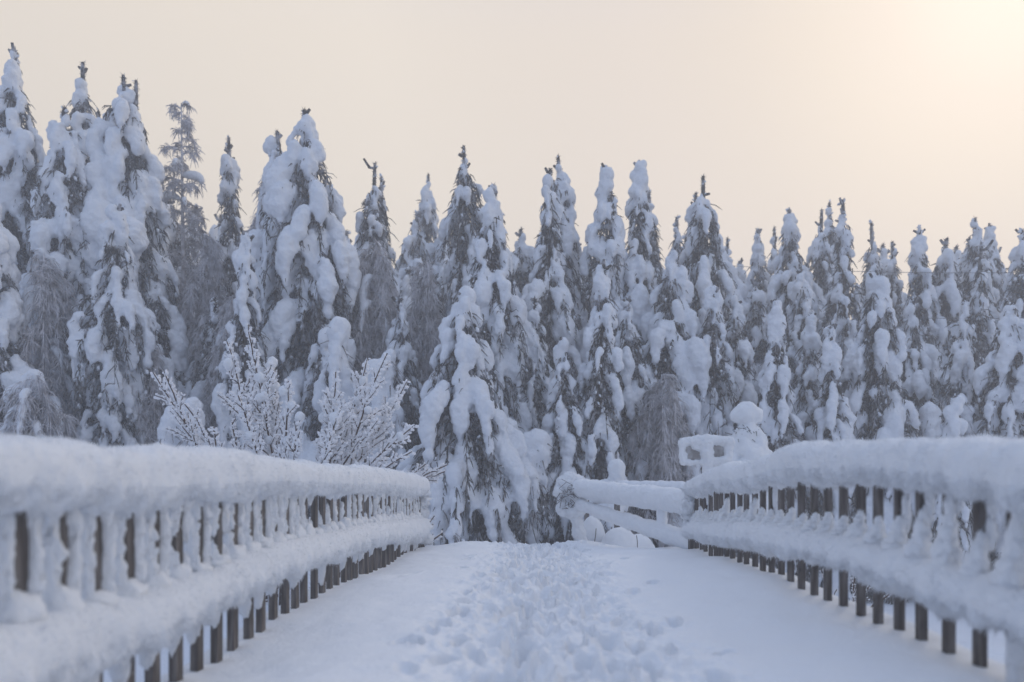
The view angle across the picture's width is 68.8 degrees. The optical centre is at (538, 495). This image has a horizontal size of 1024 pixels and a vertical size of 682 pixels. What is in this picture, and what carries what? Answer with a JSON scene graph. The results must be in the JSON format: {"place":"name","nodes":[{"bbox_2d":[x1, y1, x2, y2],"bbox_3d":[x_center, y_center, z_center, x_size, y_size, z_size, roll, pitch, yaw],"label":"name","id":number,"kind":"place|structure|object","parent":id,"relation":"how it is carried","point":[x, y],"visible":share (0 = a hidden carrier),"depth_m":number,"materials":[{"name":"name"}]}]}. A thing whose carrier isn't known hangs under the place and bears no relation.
{"place":"outdoors","nodes":[
{"label":"outdoors","id":0,"kind":"place"},
{"bbox_2d":[0,0,1023,319],"label":"sky","id":1,"kind":"structure","parent":0,"point":[910,113],"materials":[{"name":"beige"}]},
{"bbox_2d":[103,549,1005,681],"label":"ground","id":2,"kind":"structure","parent":0,"point":[997,647],"depth_m":14.23,"materials":[{"name":"white"}]},
{"bbox_2d":[0,205,34,432],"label":"spruce tree","id":3,"kind":"object","parent":2,"relation":"on","point":[14,367],"visible":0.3,"depth_m":19.94,"materials":[{"name":"white plant"}]},
{"bbox_2d":[0,42,52,409],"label":"spruce tree","id":4,"kind":"object","parent":2,"relation":"on","point":[22,152],"visible":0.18,"depth_m":22.64,"materials":[{"name":"white plant"}]},
{"bbox_2d":[0,369,81,439],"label":"birch tree","id":5,"kind":"object","parent":2,"relation":"on","point":[28,392],"visible":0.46,"depth_m":18.32,"materials":[{"name":"white plant"}]},
{"bbox_2d":[0,248,86,438],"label":"birch tree","id":6,"kind":"object","parent":2,"relation":"on","point":[36,298],"visible":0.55,"depth_m":20.83,"materials":[{"name":"white plant"}]},
{"bbox_2d":[19,106,96,423],"bbox_3d":[-14.314,-4.749,22.537,2.618,14.035,2.695,0,0,36],"label":"spruce tree","id":7,"kind":"object","parent":2,"relation":"on","point":[59,236],"visible":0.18,"depth_m":22.06,"materials":[{"name":"white plant"}]},
{"bbox_2d":[60,61,98,211],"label":"pine tree","id":8,"kind":"object","parent":2,"relation":"on","point":[82,119],"visible":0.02,"depth_m":24.84,"materials":[{"name":"white plant"}]},
{"bbox_2d":[66,203,159,446],"bbox_3d":[-12.036,-2.982,21.018,2.542,10.479,2.669,0,0,0],"label":"spruce tree","id":9,"kind":"object","parent":2,"relation":"on","point":[115,351],"visible":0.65,"depth_m":20.65,"materials":[{"name":"white plant"}]},
{"bbox_2d":[65,73,188,442],"bbox_3d":[-12.788,-5.501,23.488,4.408,15.595,4.072,0,0,0],"label":"spruce tree","id":10,"kind":"object","parent":2,"relation":"on","point":[124,166],"visible":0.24,"depth_m":22.89,"materials":[{"name":"white plant"}]},
{"bbox_2d":[116,338,166,444],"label":"birch tree","id":11,"kind":"object","parent":2,"relation":"on","point":[148,421],"visible":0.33,"depth_m":21.36,"materials":[{"name":"white plant"}]},
{"bbox_2d":[145,274,191,435],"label":"spruce tree","id":12,"kind":"object","parent":2,"relation":"on","point":[171,344],"visible":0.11,"depth_m":22.85,"materials":[{"name":"white plant"}]},
{"bbox_2d":[146,397,218,446],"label":"bowed sapling","id":13,"kind":"object","parent":2,"relation":"on","point":[167,420],"visible":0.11,"depth_m":18.70,"materials":[{"name":"white plant"}]},
{"bbox_2d":[163,200,201,360],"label":"spruce","id":14,"kind":"object","parent":2,"relation":"on","point":[175,241],"visible":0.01,"depth_m":29.04,"materials":[{"name":"grey plant"}]},
{"bbox_2d":[158,100,210,342],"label":"pine tree","id":15,"kind":"object","parent":2,"relation":"on","point":[179,165],"visible":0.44,"depth_m":24.92,"materials":[{"name":"white plant"}]},
{"bbox_2d":[150,369,247,450],"bbox_3d":[-5.747,-0.133,12.454,1.801,4.042,0.678,0,0,20],"label":"frosted shrub","id":16,"kind":"object","parent":2,"relation":"on","point":[177,408],"visible":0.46,"depth_m":12.43,"materials":[{"name":"white plant"}]},
{"bbox_2d":[184,296,220,442],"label":"spruce tree","id":17,"kind":"object","parent":2,"relation":"on","point":[195,388],"visible":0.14,"depth_m":23.33,"materials":[{"name":"white plant"}]},
{"bbox_2d":[178,233,237,382],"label":"birch tree","id":18,"kind":"object","parent":2,"relation":"on","point":[202,279],"visible":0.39,"depth_m":23.93,"materials":[{"name":"white plant"}]},
{"bbox_2d":[209,213,234,240],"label":"spruce","id":19,"kind":"object","parent":2,"relation":"on","point":[213,232],"depth_m":36.61,"materials":[{"name":"white plant"}]},
{"bbox_2d":[201,293,250,437],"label":"birch tree","id":20,"kind":"object","parent":2,"relation":"on","point":[225,317],"visible":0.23,"depth_m":22.30,"materials":[{"name":"white plant"}]},
{"bbox_2d":[214,135,246,316],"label":"pine tree","id":21,"kind":"object","parent":2,"relation":"on","point":[231,220],"visible":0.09,"depth_m":26.77,"materials":[{"name":"white plant"}]},
{"bbox_2d":[210,227,270,451],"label":"spruce tree","id":22,"kind":"object","parent":2,"relation":"on","point":[246,306],"visible":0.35,"depth_m":20.76,"materials":[{"name":"white plant"}]},
{"bbox_2d":[230,174,263,316],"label":"birch tree","id":23,"kind":"object","parent":2,"relation":"on","point":[257,219],"visible":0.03,"depth_m":23.97,"materials":[{"name":"white plant"}]},
{"bbox_2d":[216,323,304,604],"bbox_3d":[-4.652,-0.523,12.625,1.061,4.904,1.759,0,0,-43],"label":"frosted shrub","id":24,"kind":"object","parent":2,"relation":"on","point":[277,442],"visible":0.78,"depth_m":12.79,"materials":[{"name":"white plant"}]},
{"bbox_2d":[248,130,324,381],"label":"spruce tree","id":25,"kind":"object","parent":2,"relation":"on","point":[272,146],"visible":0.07,"depth_m":22.68,"materials":[{"name":"white plant"}]},
{"bbox_2d":[258,107,366,517],"bbox_3d":[-6.880,-4.828,22.988,5.074,14.266,5.088,0,0,0],"label":"spruce tree","id":26,"kind":"object","parent":2,"relation":"on","point":[314,260],"visible":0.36,"depth_m":22.25,"materials":[{"name":"white plant"}]},
{"bbox_2d":[289,327,356,520],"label":"spruce tree","id":27,"kind":"object","parent":2,"relation":"on","point":[312,410],"visible":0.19,"depth_m":21.21,"materials":[{"name":"white plant"}]},
{"bbox_2d":[316,316,368,464],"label":"bowed sapling","id":28,"kind":"object","parent":2,"relation":"on","point":[338,332],"visible":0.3,"depth_m":19.83,"materials":[{"name":"white plant"}]},
{"bbox_2d":[309,353,418,588],"bbox_3d":[-2.974,-0.229,12.893,1.816,4.489,1.452,0,0,0],"label":"frosted shrub","id":29,"kind":"object","parent":2,"relation":"on","point":[334,423],"visible":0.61,"depth_m":12.85,"materials":[{"name":"white plant"}]},
{"bbox_2d":[345,158,407,418],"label":"pine tree","id":30,"kind":"object","parent":2,"relation":"on","point":[369,227],"visible":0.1,"depth_m":26.69,"materials":[{"name":"white plant"}]},
{"bbox_2d":[346,238,416,468],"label":"birch tree","id":31,"kind":"object","parent":2,"relation":"on","point":[376,279],"visible":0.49,"depth_m":23.63,"materials":[{"name":"white plant"}]},
{"bbox_2d":[366,173,398,319],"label":"pine tree","id":32,"kind":"object","parent":2,"relation":"on","point":[391,254],"visible":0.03,"depth_m":27.92,"materials":[{"name":"white plant"}]},
{"bbox_2d":[366,349,408,467],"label":"bowed sapling","id":33,"kind":"object","parent":2,"relation":"on","point":[389,375],"visible":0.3,"depth_m":19.64,"materials":[{"name":"white plant"}]},
{"bbox_2d":[365,296,422,468],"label":"spruce tree","id":34,"kind":"object","parent":2,"relation":"on","point":[397,341],"visible":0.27,"depth_m":22.86,"materials":[{"name":"white plant"}]},
{"bbox_2d":[399,266,429,375],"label":"spruce","id":35,"kind":"object","parent":2,"relation":"on","point":[404,289],"visible":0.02,"depth_m":31.23,"materials":[{"name":"white plant"}]},
{"bbox_2d":[392,210,440,307],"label":"spruce","id":36,"kind":"object","parent":2,"relation":"on","point":[413,245],"visible":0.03,"depth_m":35.16,"materials":[{"name":"white plant"}]},
{"bbox_2d":[405,259,443,446],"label":"birch tree","id":37,"kind":"object","parent":2,"relation":"on","point":[424,299],"visible":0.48,"depth_m":24.14,"materials":[{"name":"white plant"}]},
{"bbox_2d":[416,172,438,278],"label":"spruce tree","id":38,"kind":"object","parent":2,"relation":"on","point":[429,221],"visible":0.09,"depth_m":35.68,"materials":[{"name":"white plant"}]},
{"bbox_2d":[407,462,447,483],"bbox_3d":[-2.182,0.551,13.287,1.166,2.306,0.406,0,0,0],"label":"frosted shrub","id":39,"kind":"object","parent":2,"relation":"on","point":[433,474],"visible":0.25,"depth_m":13.25,"materials":[{"name":"white plant"}]},
{"bbox_2d":[419,253,452,340],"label":"spruce","id":40,"kind":"object","parent":2,"relation":"on","point":[439,282],"visible":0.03,"depth_m":31.99,"materials":[{"name":"white plant"}]},
{"bbox_2d":[431,238,449,313],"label":"spruce","id":41,"kind":"object","parent":2,"relation":"on","point":[437,244],"visible":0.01,"depth_m":35.19,"materials":[{"name":"white plant"}]},
{"bbox_2d":[437,144,483,333],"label":"spruce tree","id":42,"kind":"object","parent":2,"relation":"on","point":[458,266],"visible":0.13,"depth_m":25.68,"materials":[{"name":"white plant"}]},
{"bbox_2d":[396,285,553,545],"bbox_3d":[-2.123,-1.670,19.992,4.441,7.923,4.119,0,0,-43],"label":"spruce tree","id":43,"kind":"object","parent":2,"relation":"on","point":[470,433],"visible":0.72,"depth_m":19.04,"materials":[{"name":"white plant"}]},
{"bbox_2d":[448,187,543,542],"bbox_3d":[-1.460,-3.483,22.640,3.734,11.589,3.754,0,0,0],"label":"spruce tree","id":44,"kind":"object","parent":2,"relation":"on","point":[506,327],"visible":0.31,"depth_m":21.87,"materials":[{"name":"white plant"}]},
{"bbox_2d":[510,226,534,297],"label":"spruce","id":45,"kind":"object","parent":2,"relation":"on","point":[522,256],"visible":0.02,"depth_m":30.57,"materials":[{"name":"white plant"}]},
{"bbox_2d":[509,428,556,543],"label":"bowed sapling","id":46,"kind":"object","parent":2,"relation":"on","point":[537,440],"visible":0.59,"depth_m":19.75,"materials":[{"name":"white plant"}]},
{"bbox_2d":[512,296,562,543],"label":"spruce tree","id":47,"kind":"object","parent":2,"relation":"on","point":[534,319],"visible":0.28,"depth_m":22.73,"materials":[{"name":"white plant"}]},
{"bbox_2d":[520,224,582,300],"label":"spruce","id":48,"kind":"object","parent":2,"relation":"on","point":[525,292],"visible":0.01,"depth_m":30.45,"materials":[{"name":"white plant"}]},
{"bbox_2d":[524,167,583,530],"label":"spruce tree","id":49,"kind":"object","parent":2,"relation":"on","point":[548,289],"visible":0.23,"depth_m":24.09,"materials":[{"name":"white plant"}]},
{"bbox_2d":[538,337,591,544],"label":"spruce tree","id":50,"kind":"object","parent":2,"relation":"on","point":[562,422],"visible":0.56,"depth_m":20.70,"materials":[{"name":"white plant"}]},
{"bbox_2d":[546,153,597,403],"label":"spruce tree","id":51,"kind":"object","parent":2,"relation":"on","point":[564,191],"visible":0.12,"depth_m":25.71,"materials":[{"name":"white plant"}]},
{"bbox_2d":[581,258,593,321],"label":"spruce","id":52,"kind":"object","parent":2,"relation":"on","point":[588,293],"visible":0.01,"depth_m":28.87,"materials":[{"name":"white plant"}]},
{"bbox_2d":[583,516,604,542],"bbox_3d":[1.066,0.839,14.783,0.501,0.875,0.512,0,0,-45],"label":"snow mound","id":53,"kind":"object","parent":2,"relation":"on","point":[593,528],"visible":0.39,"depth_m":14.61,"materials":[{"name":"white snow"}]},
{"bbox_2d":[578,259,626,479],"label":"spruce tree","id":54,"kind":"object","parent":2,"relation":"on","point":[602,439],"visible":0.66,"depth_m":20.78,"materials":[{"name":"white plant"}]},
{"bbox_2d":[576,162,628,469],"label":"spruce tree","id":55,"kind":"object","parent":2,"relation":"on","point":[609,249],"visible":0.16,"depth_m":24.69,"materials":[{"name":"white plant"}]},
{"bbox_2d":[583,477,631,533],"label":"bowed sapling","id":56,"kind":"object","parent":2,"relation":"on","point":[607,526],"visible":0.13,"depth_m":18.66,"materials":[{"name":"white plant"}]},
{"bbox_2d":[608,459,625,527],"bbox_3d":[1.772,0.315,17.002,0.433,2.336,0.447,0,0,0],"label":"marker post","id":57,"kind":"object","parent":2,"relation":"on","point":[616,469],"visible":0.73,"depth_m":16.85,"materials":[{"name":"white wood"}]},
{"bbox_2d":[603,296,669,547],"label":"spruce tree","id":58,"kind":"object","parent":2,"relation":"on","point":[637,382],"visible":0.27,"depth_m":22.88,"materials":[{"name":"white plant"}]},
{"bbox_2d":[615,159,664,356],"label":"spruce tree","id":59,"kind":"object","parent":2,"relation":"on","point":[639,281],"visible":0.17,"depth_m":25.15,"materials":[{"name":"white plant"}]},
{"bbox_2d":[647,188,664,304],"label":"pine tree","id":60,"kind":"object","parent":2,"relation":"on","point":[654,236],"visible":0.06,"depth_m":28.84,"materials":[{"name":"plant"}]},
{"bbox_2d":[625,374,695,547],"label":"birch tree","id":61,"kind":"object","parent":2,"relation":"on","point":[660,407],"visible":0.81,"depth_m":21.86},
{"bbox_2d":[617,250,713,547],"bbox_3d":[4.239,-2.797,23.908,3.916,10.204,4.042,0,0,34],"label":"spruce tree","id":62,"kind":"object","parent":2,"relation":"on","point":[674,336],"visible":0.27,"depth_m":23.23,"materials":[{"name":"white plant"}]},
{"bbox_2d":[660,215,684,310],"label":"pine tree","id":63,"kind":"object","parent":2,"relation":"on","point":[676,244],"visible":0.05,"depth_m":27.85,"materials":[{"name":"white plant"}]},
{"bbox_2d":[678,434,734,472],"bbox_3d":[2.835,0.946,12.591,0.990,4.009,0.286,0,0,0],"label":"road sign","id":64,"kind":"object","parent":2,"relation":"on","point":[705,451],"visible":0.73,"depth_m":12.53,"materials":[{"name":"paint"}]},
{"bbox_2d":[670,174,743,428],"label":"spruce tree","id":65,"kind":"object","parent":2,"relation":"on","point":[702,262],"visible":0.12,"depth_m":25.64,"materials":[{"name":"white plant"}]},
{"bbox_2d":[684,285,750,556],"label":"spruce tree","id":66,"kind":"object","parent":2,"relation":"on","point":[714,338],"visible":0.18,"depth_m":23.23,"materials":[{"name":"white plant"}]},
{"bbox_2d":[719,294,757,429],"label":"spruce tree","id":67,"kind":"object","parent":2,"relation":"on","point":[742,347],"visible":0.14,"depth_m":24.62,"materials":[{"name":"white plant"}]},
{"bbox_2d":[712,250,769,438],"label":"spruce","id":68,"kind":"object","parent":2,"relation":"on","point":[740,291],"visible":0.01,"depth_m":29.65,"materials":[{"name":"white plant"}]},
{"bbox_2d":[736,258,746,283],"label":"spruce tree","id":69,"kind":"object","parent":2,"relation":"on","point":[742,275],"depth_m":35.88,"materials":[{"name":"white plant"}]},
{"bbox_2d":[723,401,771,557],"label":"young spruce","id":70,"kind":"object","parent":2,"relation":"on","point":[750,438],"visible":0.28,"depth_m":14.25,"materials":[{"name":"white plant"}]},
{"bbox_2d":[745,228,770,307],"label":"spruce tree","id":71,"kind":"object","parent":2,"relation":"on","point":[758,263],"visible":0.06,"depth_m":31.87,"materials":[{"name":"white plant"}]},
{"bbox_2d":[742,279,780,406],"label":"spruce","id":72,"kind":"object","parent":2,"relation":"on","point":[755,305],"visible":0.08,"depth_m":28.87,"materials":[{"name":"white plant"}]},
{"bbox_2d":[537,424,996,597],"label":"undergrowth","id":73,"kind":"object","parent":2,"relation":"on","point":[993,556],"visible":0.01,"depth_m":22.66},
{"bbox_2d":[767,226,778,276],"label":"pine tree","id":74,"kind":"object","parent":2,"relation":"on","point":[774,250],"visible":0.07,"depth_m":33.87,"materials":[{"name":"white plant"}]},
{"bbox_2d":[750,299,809,581],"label":"spruce tree","id":75,"kind":"object","parent":2,"relation":"on","point":[774,380],"visible":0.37,"depth_m":21.75,"materials":[{"name":"white plant"}]},
{"bbox_2d":[759,207,823,368],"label":"spruce tree","id":76,"kind":"object","parent":2,"relation":"on","point":[789,257],"visible":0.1,"depth_m":29.69,"materials":[{"name":"white plant"}]},
{"bbox_2d":[780,312,821,518],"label":"spruce tree","id":77,"kind":"object","parent":2,"relation":"on","point":[807,370],"visible":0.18,"depth_m":24.77,"materials":[{"name":"white plant"}]},
{"bbox_2d":[786,264,818,417],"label":"spruce tree","id":78,"kind":"object","parent":2,"relation":"on","point":[800,293],"visible":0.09,"depth_m":26.82,"materials":[{"name":"white plant"}]},
{"bbox_2d":[785,263,831,352],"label":"spruce","id":79,"kind":"object","parent":2,"relation":"on","point":[818,291],"visible":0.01,"depth_m":30.23,"materials":[{"name":"white plant"}]},
{"bbox_2d":[806,209,835,315],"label":"pine tree","id":80,"kind":"object","parent":2,"relation":"on","point":[819,249],"visible":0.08,"depth_m":30.81,"materials":[{"name":"white plant"}]},
{"bbox_2d":[805,324,856,600],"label":"spruce tree","id":81,"kind":"object","parent":2,"relation":"on","point":[835,417],"visible":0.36,"depth_m":21.74,"materials":[{"name":"white plant"}]},
{"bbox_2d":[821,200,848,316],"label":"spruce tree","id":82,"kind":"object","parent":2,"relation":"on","point":[829,229],"visible":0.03,"depth_m":32.91,"materials":[{"name":"white plant"}]},
{"bbox_2d":[817,197,880,403],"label":"pine tree","id":83,"kind":"object","parent":2,"relation":"on","point":[838,296],"visible":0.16,"depth_m":27.74,"materials":[{"name":"white plant"}]},
{"bbox_2d":[819,569,889,607],"bbox_3d":[5.188,2.113,12.038,1.193,1.975,0.546,0,0,36],"label":"frosted shrub","id":84,"kind":"object","parent":2,"relation":"on","point":[853,598],"visible":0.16,"depth_m":12.15,"materials":[{"name":"white plant"}]},
{"bbox_2d":[857,220,883,309],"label":"pine tree","id":85,"kind":"object","parent":2,"relation":"on","point":[871,260],"visible":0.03,"depth_m":30.95,"materials":[{"name":"white plant"}]},
{"bbox_2d":[820,268,936,604],"bbox_3d":[10.388,-1.677,22.923,4.554,10.683,4.594,0,0,0],"label":"spruce tree","id":86,"kind":"object","parent":2,"relation":"on","point":[872,362],"visible":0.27,"depth_m":22.46,"materials":[{"name":"white plant"}]},
{"bbox_2d":[860,242,904,319],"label":"spruce","id":87,"kind":"object","parent":2,"relation":"on","point":[884,260],"visible":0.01,"depth_m":34.70,"materials":[{"name":"white plant"}]},
{"bbox_2d":[883,241,905,327],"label":"pine tree","id":88,"kind":"object","parent":2,"relation":"on","point":[894,281],"visible":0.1,"depth_m":32.82,"materials":[{"name":"white plant"}]},
{"bbox_2d":[879,294,943,436],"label":"spruce tree","id":89,"kind":"object","parent":2,"relation":"on","point":[916,382],"visible":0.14,"depth_m":25.64,"materials":[{"name":"white plant"}]},
{"bbox_2d":[899,225,946,399],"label":"spruce tree","id":90,"kind":"object","parent":2,"relation":"on","point":[922,288],"visible":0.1,"depth_m":28.61,"materials":[{"name":"white plant"}]},
{"bbox_2d":[919,393,976,438],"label":"bowed sapling","id":91,"kind":"object","parent":2,"relation":"on","point":[931,420],"visible":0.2,"depth_m":22.94,"materials":[{"name":"white plant"}]},
{"bbox_2d":[920,237,980,406],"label":"spruce","id":92,"kind":"object","parent":2,"relation":"on","point":[949,290],"visible":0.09,"depth_m":28.92,"materials":[{"name":"white plant"}]},
{"bbox_2d":[932,394,971,561],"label":"spruce tree","id":93,"kind":"object","parent":2,"relation":"on","point":[956,424],"visible":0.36,"depth_m":20.79,"materials":[{"name":"white plant"}]},
{"bbox_2d":[934,293,984,436],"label":"spruce tree","id":94,"kind":"object","parent":2,"relation":"on","point":[960,356],"visible":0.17,"depth_m":24.75,"materials":[{"name":"white plant"}]},
{"bbox_2d":[957,217,1000,386],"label":"spruce tree","id":95,"kind":"object","parent":2,"relation":"on","point":[969,265],"visible":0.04,"depth_m":29.79,"materials":[{"name":"white plant"}]},
{"bbox_2d":[962,239,996,420],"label":"pine tree","id":96,"kind":"object","parent":2,"relation":"on","point":[979,310],"visible":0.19,"depth_m":24.89,"materials":[{"name":"white plant"}]},
{"bbox_2d":[958,295,1023,571],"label":"spruce tree","id":97,"kind":"object","parent":2,"relation":"on","point":[1003,364],"visible":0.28,"depth_m":22.59,"materials":[{"name":"white plant"}]},
{"bbox_2d":[983,223,1005,313],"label":"spruce tree","id":98,"kind":"object","parent":2,"relation":"on","point":[993,255],"visible":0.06,"depth_m":30.79,"materials":[{"name":"white plant"}]},
{"bbox_2d":[996,228,1023,416],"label":"spruce tree","id":99,"kind":"object","parent":2,"relation":"on","point":[1013,286],"visible":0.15,"depth_m":27.98,"materials":[{"name":"white plant"}]},
{"bbox_2d":[160,540,1005,681],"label":"path","id":100,"kind":"structure","parent":0,"point":[509,611],"depth_m":4.78,"materials":[{"name":"white snow"}]},
{"bbox_2d":[601,527,654,547],"bbox_3d":[1.710,1.026,14.328,1.002,0.844,0.885,0,0,22],"label":"snow mound","id":101,"kind":"object","parent":100,"relation":"on","point":[621,536],"visible":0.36,"depth_m":14.10,"materials":[{"name":"white snow"}]},
{"bbox_2d":[552,471,713,548],"bbox_3d":[1.275,0.559,12.013,0.872,2.066,4.857,0,0,-18],"label":"timber barrier","id":102,"kind":"object","parent":100,"relation":"on","point":[573,493],"visible":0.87,"depth_m":12.07,"materials":[{"name":"white wood"}]},
{"bbox_2d":[584,478,684,520],"bbox_3d":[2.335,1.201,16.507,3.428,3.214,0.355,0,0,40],"label":"log rail","id":103,"kind":"object","parent":102,"relation":"attached to","point":[674,484],"visible":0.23,"depth_m":16.25,"materials":[{"name":"white wood"}]},
{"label":"bridge deck","id":104,"kind":"structure","parent":0,"visible":0},
{"bbox_2d":[0,433,434,681],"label":"bridge railing","id":105,"kind":"object","parent":104,"relation":"on","point":[147,553],"visible":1,"depth_m":3.81,"materials":[{"name":"white"}]},
{"bbox_2d":[677,431,1023,681],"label":"bridge railing","id":106,"kind":"object","parent":104,"relation":"on","point":[984,473],"visible":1,"depth_m":4.07,"materials":[{"name":"white"}]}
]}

